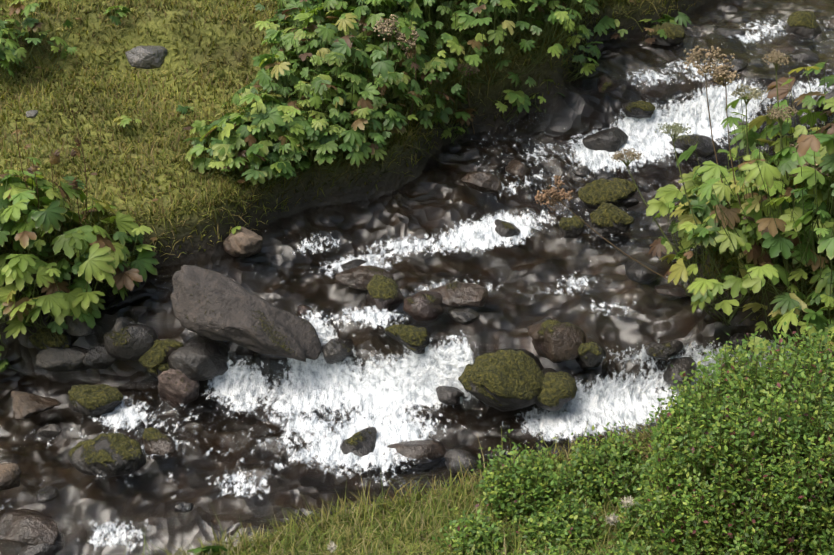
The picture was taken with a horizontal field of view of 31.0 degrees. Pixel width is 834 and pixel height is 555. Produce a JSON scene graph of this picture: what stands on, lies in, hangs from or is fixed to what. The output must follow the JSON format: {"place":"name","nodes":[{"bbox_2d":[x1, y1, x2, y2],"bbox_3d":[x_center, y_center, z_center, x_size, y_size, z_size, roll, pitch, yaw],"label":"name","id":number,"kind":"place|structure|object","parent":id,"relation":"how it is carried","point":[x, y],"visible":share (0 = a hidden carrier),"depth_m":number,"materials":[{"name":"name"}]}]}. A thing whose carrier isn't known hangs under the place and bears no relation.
{"place":"outdoors","nodes":[
{"label":"outdoors","id":0,"kind":"place"},
{"bbox_2d":[0,0,833,554],"bbox_3d":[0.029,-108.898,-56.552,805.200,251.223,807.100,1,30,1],"label":"terrain","id":1,"kind":"structure","parent":0,"point":[312,196],"depth_m":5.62,"materials":[{"name":"green plant"}]},
{"bbox_2d":[26,110,37,117],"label":"rock","id":2,"kind":"object","parent":1,"relation":"on","point":[31,113],"visible":1,"depth_m":5.09,"materials":[{"name":"grey stone"}]},
{"bbox_2d":[36,347,86,371],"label":"rock","id":3,"kind":"object","parent":1,"relation":"on","point":[62,359],"visible":0.58,"depth_m":4.92,"materials":[{"name":"grey stone"}]},
{"bbox_2d":[29,326,71,349],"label":"rock","id":4,"kind":"object","parent":3,"relation":"on","point":[42,338],"visible":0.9,"depth_m":4.92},
{"bbox_2d":[82,345,116,368],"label":"rock","id":5,"kind":"object","parent":1,"relation":"on","point":[97,357],"visible":0.88,"depth_m":4.92,"materials":[{"name":"grey stone"}]},
{"bbox_2d":[125,45,167,68],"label":"rock","id":6,"kind":"object","parent":1,"relation":"on","point":[146,57],"visible":1,"depth_m":5.14,"materials":[{"name":"grey stone"}]},
{"bbox_2d":[167,340,227,380],"bbox_3d":[-0.706,0.267,4.929,0.138,0.123,0.211,26,39,37],"label":"rock","id":7,"kind":"object","parent":1,"relation":"on","point":[200,360],"visible":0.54,"depth_m":4.87,"materials":[{"name":"grey stone"}]},
{"bbox_2d":[0,0,833,554],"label":"plants","id":8,"kind":"object","parent":1,"relation":"on","point":[100,254],"depth_m":5.03,"materials":[{"name":"green plant"}]},
{"bbox_2d":[0,0,833,554],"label":"water stream","id":9,"kind":"structure","parent":1,"relation":"on","point":[256,436],"depth_m":4.94,"materials":[{"name":"white liquid"}]},
{"bbox_2d":[0,463,21,490],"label":"rock","id":10,"kind":"object","parent":9,"relation":"on","point":[10,474],"visible":1,"depth_m":4.49,"materials":[{"name":"brown stone"}]},
{"bbox_2d":[3,511,58,544],"bbox_3d":[-1.133,0.728,4.375,0.200,0.081,0.142,1,30,1],"label":"rock","id":11,"kind":"object","parent":9,"relation":"in","point":[33,529],"visible":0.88,"depth_m":4.33,"materials":[{"name":"grey stone"}]},
{"bbox_2d":[11,391,60,419],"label":"rock","id":12,"kind":"object","parent":9,"relation":"on","point":[25,405],"visible":1,"depth_m":4.81,"materials":[{"name":"stone"}]},
{"bbox_2d":[19,540,60,554],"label":"rock","id":13,"kind":"object","parent":9,"relation":"in","point":[40,549],"visible":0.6,"depth_m":4.31,"materials":[{"name":"grey stone"}]},
{"bbox_2d":[37,424,61,437],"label":"rock","id":14,"kind":"object","parent":9,"relation":"on","point":[51,430],"visible":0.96,"depth_m":4.70,"materials":[{"name":"grey stone"}]},
{"bbox_2d":[65,315,91,335],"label":"rock","id":15,"kind":"object","parent":9,"relation":"on","point":[76,327],"visible":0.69,"depth_m":4.91,"materials":[{"name":"grey stone"}]},
{"bbox_2d":[68,384,122,415],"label":"rock","id":16,"kind":"object","parent":9,"relation":"on","point":[93,400],"visible":0.92,"depth_m":4.80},
{"bbox_2d":[68,432,145,475],"bbox_3d":[-0.947,0.541,4.593,0.236,0.111,0.149,1,30,1],"label":"rock","id":17,"kind":"object","parent":9,"relation":"on","point":[112,454],"visible":0.92,"depth_m":4.56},
{"bbox_2d":[112,316,129,331],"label":"rock","id":18,"kind":"object","parent":9,"relation":"on","point":[121,323],"visible":0.54,"depth_m":4.88,"materials":[{"name":"grey stone"}]},
{"bbox_2d":[103,324,157,360],"bbox_3d":[-0.935,0.203,4.919,0.174,0.119,0.121,-10,31,-17],"label":"rock","id":19,"kind":"object","parent":9,"relation":"on","point":[133,342],"visible":0.92,"depth_m":4.88,"materials":[{"name":"grey stone"}]},
{"bbox_2d":[142,427,174,454],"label":"rock","id":20,"kind":"object","parent":9,"relation":"on","point":[156,441],"visible":0.88,"depth_m":4.64,"materials":[{"name":"grey stone"}]},
{"bbox_2d":[147,362,169,376],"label":"rock","id":21,"kind":"object","parent":9,"relation":"on","point":[159,369],"visible":0.23,"depth_m":4.88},
{"bbox_2d":[139,339,183,369],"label":"rock","id":22,"kind":"object","parent":21,"relation":"on","point":[157,353],"visible":0.6,"depth_m":4.88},
{"bbox_2d":[158,368,199,402],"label":"rock","id":23,"kind":"object","parent":9,"relation":"on","point":[178,385],"visible":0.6,"depth_m":4.85,"materials":[{"name":"brown stone"}]},
{"bbox_2d":[223,227,261,256],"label":"rock","id":24,"kind":"object","parent":9,"relation":"on","point":[244,241],"visible":0.96,"depth_m":5.15,"materials":[{"name":"brown stone"}]},
{"bbox_2d":[170,265,321,361],"bbox_3d":[-0.555,0.125,4.853,0.492,0.276,0.196,6,31,10],"label":"rock","id":25,"kind":"object","parent":9,"relation":"on","point":[212,305],"visible":1,"depth_m":4.82,"materials":[{"name":"grey stone"}]},
{"bbox_2d":[299,305,307,312],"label":"rock","id":26,"kind":"object","parent":9,"relation":"in","point":[302,308],"visible":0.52,"depth_m":4.97,"materials":[{"name":"grey stone"}]},
{"bbox_2d":[322,339,352,363],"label":"rock","id":27,"kind":"object","parent":9,"relation":"in","point":[334,351],"visible":0.81,"depth_m":4.89,"materials":[{"name":"grey stone"}]},
{"bbox_2d":[341,259,366,270],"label":"rock","id":28,"kind":"object","parent":9,"relation":"in","point":[354,263],"visible":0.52,"depth_m":5.20,"materials":[{"name":"grey stone"}]},
{"bbox_2d":[340,427,376,456],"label":"rock","id":29,"kind":"object","parent":9,"relation":"on","point":[361,443],"visible":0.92,"depth_m":4.65,"materials":[{"name":"grey stone"}]},
{"bbox_2d":[335,265,392,283],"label":"rock","id":30,"kind":"object","parent":9,"relation":"in","point":[361,274],"visible":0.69,"depth_m":5.12,"materials":[{"name":"grey stone"}]},
{"bbox_2d":[367,274,404,308],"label":"rock","id":31,"kind":"object","parent":9,"relation":"in","point":[384,291],"visible":0.62,"depth_m":4.99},
{"bbox_2d":[385,324,429,353],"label":"rock","id":32,"kind":"object","parent":9,"relation":"on","point":[415,339],"visible":0.98,"depth_m":4.81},
{"bbox_2d":[387,440,442,458],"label":"rock","id":33,"kind":"object","parent":9,"relation":"in","point":[415,449],"visible":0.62,"depth_m":4.63,"materials":[{"name":"grey stone"}]},
{"bbox_2d":[403,290,442,317],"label":"rock","id":34,"kind":"object","parent":9,"relation":"in","point":[425,303],"visible":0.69,"depth_m":4.94,"materials":[{"name":"grey stone"}]},
{"bbox_2d":[436,386,463,404],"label":"rock","id":35,"kind":"object","parent":9,"relation":"in","point":[448,395],"visible":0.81,"depth_m":4.81,"materials":[{"name":"grey stone"}]},
{"bbox_2d":[429,281,487,304],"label":"rock","id":36,"kind":"object","parent":9,"relation":"in","point":[458,293],"visible":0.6,"depth_m":5.02,"materials":[{"name":"grey stone"}]},
{"bbox_2d":[449,308,479,324],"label":"rock","id":37,"kind":"object","parent":9,"relation":"on","point":[466,316],"visible":1,"depth_m":4.89,"materials":[{"name":"grey stone"}]},
{"bbox_2d":[461,171,501,191],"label":"rock","id":38,"kind":"object","parent":9,"relation":"on","point":[481,181],"visible":0.96,"depth_m":5.54,"materials":[{"name":"stone"}]},
{"bbox_2d":[458,349,544,410],"bbox_3d":[0.291,0.330,4.777,0.311,0.200,0.212,-9,31,-16],"label":"rock","id":39,"kind":"object","parent":9,"relation":"on","point":[507,380],"visible":0.88,"depth_m":4.71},
{"bbox_2d":[494,219,519,236],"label":"rock","id":40,"kind":"object","parent":9,"relation":"in","point":[504,229],"visible":0.62,"depth_m":5.38,"materials":[{"name":"grey stone"}]},
{"bbox_2d":[507,159,528,175],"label":"rock","id":41,"kind":"object","parent":9,"relation":"in","point":[516,167],"visible":0.58,"depth_m":5.65,"materials":[{"name":"stone"}]},
{"bbox_2d":[527,320,560,341],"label":"rock","id":42,"kind":"object","parent":9,"relation":"on","point":[535,332],"visible":0.35,"depth_m":4.82,"materials":[{"name":"brown stone"}]},
{"bbox_2d":[541,322,585,362],"bbox_3d":[0.466,0.205,4.830,0.161,0.128,0.136,-14,33,-23],"label":"rock","id":43,"kind":"object","parent":42,"relation":"on","point":[563,341],"visible":0.81,"depth_m":4.79,"materials":[{"name":"stone"}]},
{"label":"rock","id":44,"kind":"object","parent":42,"relation":"on","visible":0},
{"bbox_2d":[533,317,552,324],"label":"rock","id":45,"kind":"object","parent":44,"relation":"on","point":[544,319],"visible":0.27,"depth_m":4.87,"materials":[{"name":"grey stone"}]},
{"bbox_2d":[535,371,576,410],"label":"rock","id":46,"kind":"object","parent":9,"relation":"in","point":[558,391],"visible":0.67,"depth_m":4.74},
{"bbox_2d":[559,215,584,236],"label":"rock","id":47,"kind":"object","parent":9,"relation":"on","point":[573,226],"visible":0.92,"depth_m":5.38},
{"bbox_2d":[576,165,588,175],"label":"rock","id":48,"kind":"object","parent":9,"relation":"in","point":[583,170],"visible":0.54,"depth_m":5.72,"materials":[{"name":"grey stone"}]},
{"bbox_2d":[578,342,604,366],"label":"rock","id":49,"kind":"object","parent":9,"relation":"in","point":[591,354],"visible":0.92,"depth_m":4.79,"materials":[{"name":"grey stone"}]},
{"bbox_2d":[582,127,627,151],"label":"rock","id":50,"kind":"object","parent":9,"relation":"on","point":[614,139],"visible":0.85,"depth_m":5.82,"materials":[{"name":"grey stone"}]},
{"bbox_2d":[578,177,638,209],"bbox_3d":[0.715,-0.297,5.599,0.244,0.124,0.144,-12,32,-19],"label":"rock","id":51,"kind":"object","parent":9,"relation":"on","point":[595,194],"visible":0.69,"depth_m":5.55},
{"bbox_2d":[587,202,633,233],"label":"rock","id":52,"kind":"object","parent":9,"relation":"on","point":[608,218],"visible":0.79,"depth_m":5.40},
{"bbox_2d":[620,196,638,206],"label":"rock","id":53,"kind":"object","parent":9,"relation":"on","point":[631,201],"visible":0.88,"depth_m":5.56,"materials":[{"name":"grey stone"}]},
{"bbox_2d":[623,100,655,118],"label":"rock","id":54,"kind":"object","parent":9,"relation":"in","point":[639,109],"visible":1,"depth_m":5.95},
{"bbox_2d":[645,22,684,44],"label":"rock","id":55,"kind":"object","parent":9,"relation":"on","point":[674,34],"visible":0.81,"depth_m":6.31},
{"bbox_2d":[646,340,683,358],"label":"rock","id":56,"kind":"object","parent":9,"relation":"on","point":[664,350],"visible":1,"depth_m":4.88,"materials":[{"name":"grey stone"}]},
{"bbox_2d":[663,357,696,388],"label":"rock","id":57,"kind":"object","parent":9,"relation":"in","point":[683,363],"visible":0.5,"depth_m":4.88,"materials":[{"name":"grey stone"}]},
{"bbox_2d":[669,134,718,156],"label":"rock","id":58,"kind":"object","parent":9,"relation":"on","point":[704,147],"visible":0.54,"depth_m":5.81,"materials":[{"name":"grey stone"}]},
{"bbox_2d":[717,28,745,35],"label":"rock","id":59,"kind":"object","parent":9,"relation":"in","point":[727,32],"visible":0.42,"depth_m":6.41,"materials":[{"name":"grey stone"}]},
{"bbox_2d":[723,59,747,71],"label":"rock","id":60,"kind":"object","parent":9,"relation":"on","point":[740,65],"visible":0.71,"depth_m":6.08,"materials":[{"name":"grey stone"}]},
{"bbox_2d":[775,47,794,51],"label":"rock","id":61,"kind":"object","parent":9,"relation":"in","point":[783,49],"visible":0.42,"depth_m":6.27,"materials":[{"name":"grey stone"}]},
{"bbox_2d":[785,11,821,35],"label":"rock","id":62,"kind":"object","parent":9,"relation":"on","point":[803,22],"visible":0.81,"depth_m":6.40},
{"bbox_2d":[791,50,818,59],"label":"rock","id":63,"kind":"object","parent":9,"relation":"in","point":[807,55],"visible":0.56,"depth_m":6.18,"materials":[{"name":"grey stone"}]},
{"bbox_2d":[448,449,473,462],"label":"rock","id":64,"kind":"object","parent":1,"relation":"on","point":[454,454],"visible":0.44,"depth_m":4.61,"materials":[{"name":"grey stone"}]},
{"bbox_2d":[599,75,613,92],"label":"rock","id":65,"kind":"object","parent":1,"relation":"on","point":[607,84],"visible":0.92,"depth_m":5.97,"materials":[{"name":"stone"}]},
{"bbox_2d":[602,172,613,178],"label":"rock","id":66,"kind":"object","parent":1,"relation":"on","point":[606,175],"visible":0.31,"depth_m":5.72,"materials":[{"name":"grey stone"}]},
{"bbox_2d":[420,315,833,554],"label":"bilberry","id":67,"kind":"object","parent":1,"relation":"on","point":[613,453],"depth_m":3.81,"materials":[{"name":"green plant"}]},
{"bbox_2d":[629,260,656,277],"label":"rock","id":68,"kind":"object","parent":1,"relation":"on","point":[638,269],"visible":0.46,"depth_m":5.17,"materials":[{"name":"grey stone"}]},
{"bbox_2d":[661,243,681,257],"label":"rock","id":69,"kind":"object","parent":1,"relation":"on","point":[673,251],"visible":0.12,"depth_m":5.28,"materials":[{"name":"grey stone"}]},
{"bbox_2d":[728,333,749,352],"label":"rock","id":70,"kind":"object","parent":1,"relation":"on","point":[738,336],"visible":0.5,"depth_m":4.89,"materials":[{"name":"grey stone"}]},
{"bbox_2d":[816,91,833,108],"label":"rock","id":71,"kind":"object","parent":1,"relation":"on","point":[829,95],"visible":0.21,"depth_m":6.00,"materials":[{"name":"grey stone"}]},
{"bbox_2d":[327,14,828,552],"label":"flower heads","id":72,"kind":"object","parent":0,"point":[721,72],"visible":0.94,"depth_m":4.59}
]}

